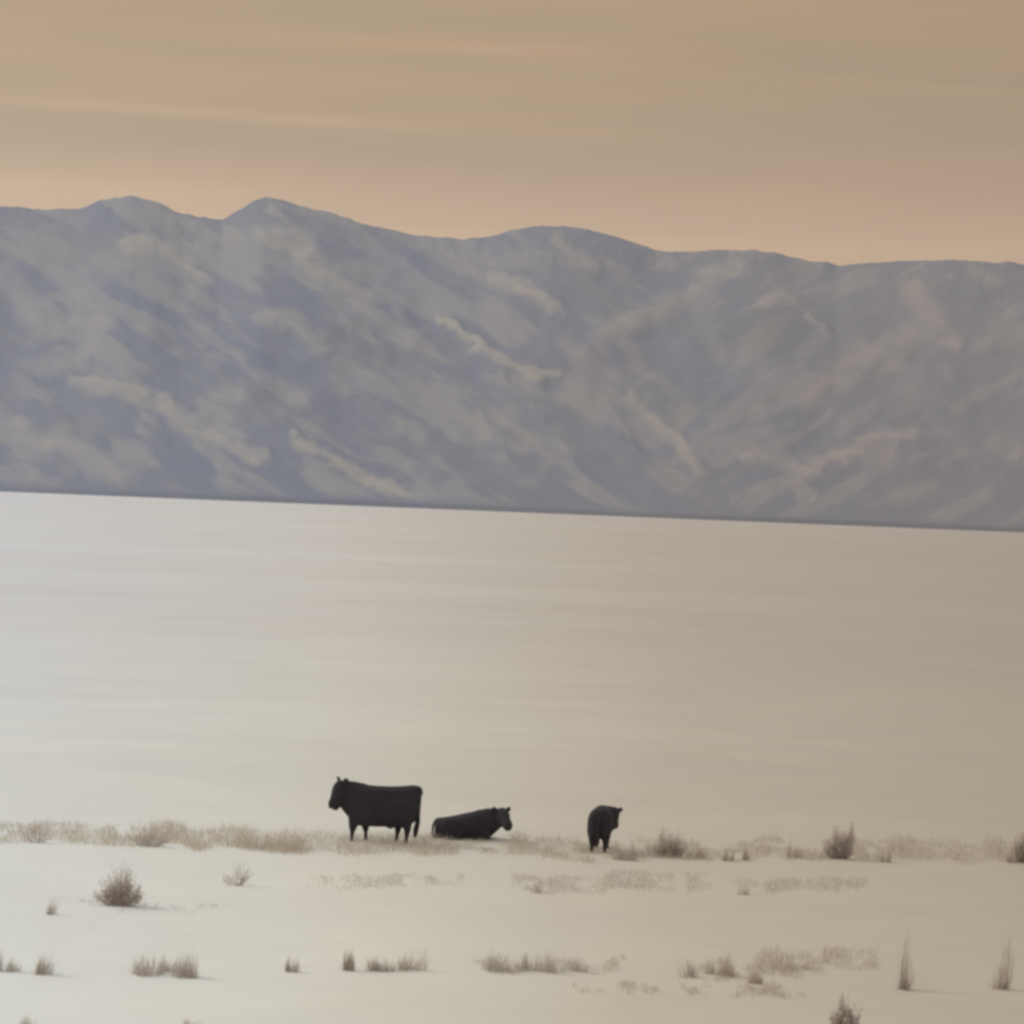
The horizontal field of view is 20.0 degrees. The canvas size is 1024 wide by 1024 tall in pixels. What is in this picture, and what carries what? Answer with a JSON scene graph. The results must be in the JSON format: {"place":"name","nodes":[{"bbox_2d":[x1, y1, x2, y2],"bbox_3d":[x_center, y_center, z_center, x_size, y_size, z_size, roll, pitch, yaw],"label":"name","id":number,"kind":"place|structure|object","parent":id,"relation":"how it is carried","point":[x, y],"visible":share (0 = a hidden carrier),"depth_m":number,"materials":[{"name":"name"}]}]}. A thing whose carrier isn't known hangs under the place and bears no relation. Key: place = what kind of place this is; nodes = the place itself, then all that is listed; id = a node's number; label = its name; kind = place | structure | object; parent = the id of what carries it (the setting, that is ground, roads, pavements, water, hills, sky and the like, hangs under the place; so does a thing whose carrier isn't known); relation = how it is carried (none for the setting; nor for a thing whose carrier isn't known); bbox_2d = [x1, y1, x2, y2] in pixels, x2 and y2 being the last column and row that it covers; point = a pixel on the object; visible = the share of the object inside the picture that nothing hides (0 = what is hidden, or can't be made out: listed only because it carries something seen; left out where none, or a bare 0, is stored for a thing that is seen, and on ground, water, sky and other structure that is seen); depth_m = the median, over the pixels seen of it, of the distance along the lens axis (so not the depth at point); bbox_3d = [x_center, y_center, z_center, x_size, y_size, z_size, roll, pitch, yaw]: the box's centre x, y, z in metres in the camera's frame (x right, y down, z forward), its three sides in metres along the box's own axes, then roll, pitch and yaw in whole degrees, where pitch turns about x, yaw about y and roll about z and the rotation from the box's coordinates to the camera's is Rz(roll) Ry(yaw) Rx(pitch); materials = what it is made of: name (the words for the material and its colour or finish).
{"place":"outdoors","nodes":[
{"label":"outdoors","id":0,"kind":"place"},
{"bbox_2d":[51,865,868,915],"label":"dry grass","id":1,"kind":"structure","parent":0,"point":[662,876],"depth_m":57.76,"materials":[{"name":"beige plant"}]},
{"bbox_2d":[0,818,1020,865],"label":"dry grass","id":2,"kind":"structure","parent":0,"point":[193,843],"depth_m":63.16,"materials":[{"name":"beige plant"}]},
{"bbox_2d":[0,491,1023,1023],"bbox_3d":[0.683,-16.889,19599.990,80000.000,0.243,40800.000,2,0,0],"label":"ground","id":3,"kind":"structure","parent":0,"point":[276,667],"depth_m":87.95,"materials":[{"name":"white snow"}]},
{"bbox_2d":[0,953,4,970],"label":"grass tussock","id":4,"kind":"object","parent":3,"relation":"on","point":[1,963],"depth_m":44.83,"materials":[{"name":"beige plant"}]},
{"bbox_2d":[5,953,21,971],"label":"grass tussock","id":5,"kind":"object","parent":3,"relation":"on","point":[11,968],"depth_m":44.81,"materials":[{"name":"beige plant"}]},
{"bbox_2d":[19,1014,35,1023],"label":"grass tussock","id":6,"kind":"object","parent":3,"relation":"on","point":[25,1022],"depth_m":40.06,"materials":[{"name":"beige plant"}]},
{"bbox_2d":[18,818,54,842],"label":"sagebrush","id":7,"kind":"object","parent":3,"relation":"on","point":[43,840],"visible":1,"depth_m":60.75,"materials":[{"name":"beige plant"}]},
{"bbox_2d":[31,952,58,974],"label":"grass tussock","id":8,"kind":"object","parent":3,"relation":"on","point":[40,970],"depth_m":44.63,"materials":[{"name":"beige plant"}]},
{"bbox_2d":[46,900,59,914],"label":"grass tussock","id":9,"kind":"object","parent":3,"relation":"on","point":[48,912],"depth_m":50.73,"materials":[{"name":"beige plant"}]},
{"bbox_2d":[93,859,145,905],"bbox_3d":[-7.042,6.651,52.109,0.983,0.867,0.562,2,0,0],"label":"sagebrush","id":10,"kind":"object","parent":3,"relation":"on","point":[121,894],"visible":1,"depth_m":52.04,"materials":[{"name":"brown plant"}]},
{"bbox_2d":[127,952,168,976],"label":"grass tussock","id":11,"kind":"object","parent":3,"relation":"on","point":[147,971],"depth_m":44.78,"materials":[{"name":"beige plant"}]},
{"bbox_2d":[125,814,175,846],"bbox_3d":[-7.604,6.675,60.905,1.096,0.722,0.544,2,0,0],"label":"sagebrush","id":12,"kind":"object","parent":3,"relation":"on","point":[150,841],"visible":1,"depth_m":60.87,"materials":[{"name":"beige plant"}]},
{"bbox_2d":[157,955,179,972],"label":"grass tussock","id":13,"kind":"object","parent":3,"relation":"on","point":[167,968],"depth_m":45.12,"materials":[{"name":"beige plant"}]},
{"bbox_2d":[166,952,199,978],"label":"grass tussock","id":14,"kind":"object","parent":3,"relation":"on","point":[187,970],"depth_m":44.66,"materials":[{"name":"beige plant"}]},
{"bbox_2d":[219,861,252,885],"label":"sagebrush","id":15,"kind":"object","parent":3,"relation":"on","point":[241,882],"visible":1,"depth_m":55.29,"materials":[{"name":"beige plant"}]},
{"bbox_2d":[225,820,275,850],"bbox_3d":[-5.448,6.763,61.317,1.244,0.716,1.634,2,0,0],"label":"grass tussock","id":16,"kind":"object","parent":3,"relation":"on","point":[249,845],"depth_m":61.27,"materials":[{"name":"beige plant"}]},
{"bbox_2d":[256,826,311,850],"bbox_3d":[-4.840,6.810,61.185,1.174,0.647,0.949,2,0,23],"label":"grass tussock","id":17,"kind":"object","parent":3,"relation":"on","point":[280,840],"depth_m":61.09,"materials":[{"name":"beige plant"}]},
{"bbox_2d":[285,956,300,972],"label":"grass tussock","id":18,"kind":"object","parent":3,"relation":"on","point":[288,968],"depth_m":45.48,"materials":[{"name":"beige plant"}]},
{"bbox_2d":[340,947,356,970],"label":"grass tussock","id":19,"kind":"object","parent":3,"relation":"on","point":[348,964],"depth_m":45.85,"materials":[{"name":"beige plant"}]},
{"bbox_2d":[328,776,422,843],"bbox_3d":[-2.981,6.507,63.280,2.044,1.426,0.664,2,0,-2],"label":"cow","id":20,"kind":"object","parent":3,"relation":"on","point":[366,806],"visible":1,"depth_m":63.03},
{"bbox_2d":[364,954,398,971],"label":"grass tussock","id":21,"kind":"object","parent":3,"relation":"on","point":[378,967],"depth_m":45.95,"materials":[{"name":"beige plant"}]},
{"bbox_2d":[393,949,430,971],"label":"grass tussock","id":22,"kind":"object","parent":3,"relation":"on","point":[405,966],"depth_m":46.12,"materials":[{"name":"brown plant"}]},
{"bbox_2d":[431,807,512,840],"bbox_3d":[-0.866,6.911,64.413,1.828,0.801,0.900,2,0,5],"label":"cow","id":23,"kind":"object","parent":3,"relation":"on","point":[484,824],"visible":0.95,"depth_m":64.20},
{"bbox_2d":[480,948,534,973],"bbox_3d":[-0.084,7.122,46.307,0.916,0.455,0.767,2,0,0],"label":"grass tussock","id":24,"kind":"object","parent":3,"relation":"on","point":[490,966],"depth_m":46.30,"materials":[{"name":"beige plant"}]},
{"bbox_2d":[520,950,540,970],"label":"grass tussock","id":25,"kind":"object","parent":3,"relation":"on","point":[535,967],"depth_m":46.48,"materials":[{"name":"beige plant"}]},
{"bbox_2d":[530,876,549,892],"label":"grass tussock","id":26,"kind":"object","parent":3,"relation":"on","point":[539,887],"depth_m":55.98,"materials":[{"name":"beige plant"}]},
{"bbox_2d":[533,950,559,972],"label":"grass tussock","id":27,"kind":"object","parent":3,"relation":"on","point":[549,964],"depth_m":46.34,"materials":[{"name":"beige plant"}]},
{"bbox_2d":[556,953,591,972],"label":"grass tussock","id":28,"kind":"object","parent":3,"relation":"on","point":[574,966],"depth_m":46.56,"materials":[{"name":"beige plant"}]},
{"bbox_2d":[587,805,622,852],"bbox_3d":[2.007,6.923,63.492,0.615,0.992,1.661,2,0,16],"label":"cow","id":29,"kind":"object","parent":3,"relation":"on","point":[603,823],"visible":1,"depth_m":62.82},
{"bbox_2d":[610,832,638,861],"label":"grass tussock","id":30,"kind":"object","parent":3,"relation":"on","point":[632,855],"depth_m":61.61,"materials":[{"name":"beige plant"}]},
{"bbox_2d":[649,826,688,856],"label":"sagebrush","id":31,"kind":"object","parent":3,"relation":"on","point":[672,849],"visible":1,"depth_m":62.56,"materials":[{"name":"brown plant"}]},
{"bbox_2d":[676,959,697,977],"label":"grass tussock","id":32,"kind":"object","parent":3,"relation":"on","point":[690,970],"depth_m":46.48,"materials":[{"name":"beige plant"}]},
{"bbox_2d":[685,847,705,858],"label":"grass tussock","id":33,"kind":"object","parent":3,"relation":"on","point":[701,855],"depth_m":62.49,"materials":[{"name":"brown plant"}]},
{"bbox_2d":[700,958,716,973],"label":"grass tussock","id":34,"kind":"object","parent":3,"relation":"on","point":[708,970],"depth_m":46.92,"materials":[{"name":"beige plant"}]},
{"bbox_2d":[715,949,736,976],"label":"grass tussock","id":35,"kind":"object","parent":3,"relation":"on","point":[728,972],"depth_m":46.75,"materials":[{"name":"beige plant"}]},
{"bbox_2d":[721,846,735,860],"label":"grass tussock","id":36,"kind":"object","parent":3,"relation":"on","point":[725,857],"depth_m":62.24,"materials":[{"name":"beige plant"}]},
{"bbox_2d":[734,877,749,894],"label":"grass tussock","id":37,"kind":"object","parent":3,"relation":"on","point":[744,891],"depth_m":56.97,"materials":[{"name":"beige plant"}]},
{"bbox_2d":[743,843,750,860],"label":"grass tussock","id":38,"kind":"object","parent":3,"relation":"on","point":[746,857],"depth_m":62.47,"materials":[{"name":"beige plant"}]},
{"bbox_2d":[745,963,762,983],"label":"grass tussock","id":39,"kind":"object","parent":3,"relation":"on","point":[755,979],"depth_m":46.20,"materials":[{"name":"beige plant"}]},
{"bbox_2d":[771,954,801,971],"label":"grass tussock","id":40,"kind":"object","parent":3,"relation":"on","point":[787,965],"depth_m":47.77,"materials":[{"name":"beige plant"}]},
{"bbox_2d":[785,835,803,857],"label":"grass tussock","id":41,"kind":"object","parent":3,"relation":"on","point":[794,853],"depth_m":63.33,"materials":[{"name":"beige plant"}]},
{"bbox_2d":[796,955,824,970],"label":"grass tussock","id":42,"kind":"object","parent":3,"relation":"on","point":[805,966],"depth_m":47.96,"materials":[{"name":"beige plant"}]},
{"bbox_2d":[820,820,855,858],"bbox_3d":[7.145,7.167,63.654,0.751,0.898,0.620,2,0,-19],"label":"sagebrush","id":43,"kind":"object","parent":3,"relation":"on","point":[839,849],"visible":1,"depth_m":63.59,"materials":[{"name":"brown plant"}]},
{"bbox_2d":[828,992,862,1023],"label":"sagebrush","id":44,"kind":"object","parent":3,"relation":"on","point":[844,1016],"visible":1,"depth_m":42.18,"materials":[{"name":"brown plant"}]},
{"bbox_2d":[876,842,892,862],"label":"grass tussock","id":45,"kind":"object","parent":3,"relation":"on","point":[888,858],"depth_m":63.34,"materials":[{"name":"beige plant"}]},
{"bbox_2d":[893,934,916,990],"bbox_3d":[6.290,7.102,46.319,0.220,1.074,0.329,2,0,-38],"label":"grass tussock","id":46,"kind":"object","parent":3,"relation":"on","point":[904,983],"depth_m":46.31,"materials":[{"name":"beige plant"}]},
{"bbox_2d":[988,930,1013,989],"bbox_3d":[7.864,7.182,46.598,0.433,0.984,0.280,2,0,0],"label":"grass tussock","id":47,"kind":"object","parent":3,"relation":"on","point":[1005,986],"depth_m":46.55,"materials":[{"name":"beige plant"}]},
{"bbox_2d":[1006,847,1016,862],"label":"grass tussock","id":48,"kind":"object","parent":3,"relation":"on","point":[1010,859],"depth_m":64.17,"materials":[{"name":"beige plant"}]},
{"bbox_2d":[1011,829,1023,861],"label":"sagebrush","id":49,"kind":"object","parent":3,"relation":"on","point":[1019,852],"visible":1,"depth_m":64.26,"materials":[{"name":"brown plant"}]},
{"bbox_2d":[0,196,1023,532],"bbox_3d":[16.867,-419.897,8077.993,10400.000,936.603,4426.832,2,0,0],"label":"mountains","id":50,"kind":"structure","parent":0,"point":[274,350],"depth_m":7107.19,"materials":[{"name":"grey stone"}]},
{"bbox_2d":[0,0,1023,265],"label":"sky","id":51,"kind":"structure","parent":0,"point":[837,132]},
{"bbox_2d":[474,941,882,999],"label":"dry grass","id":52,"kind":"structure","parent":0,"point":[768,966],"depth_m":47.53,"materials":[{"name":"beige plant"}]}
]}

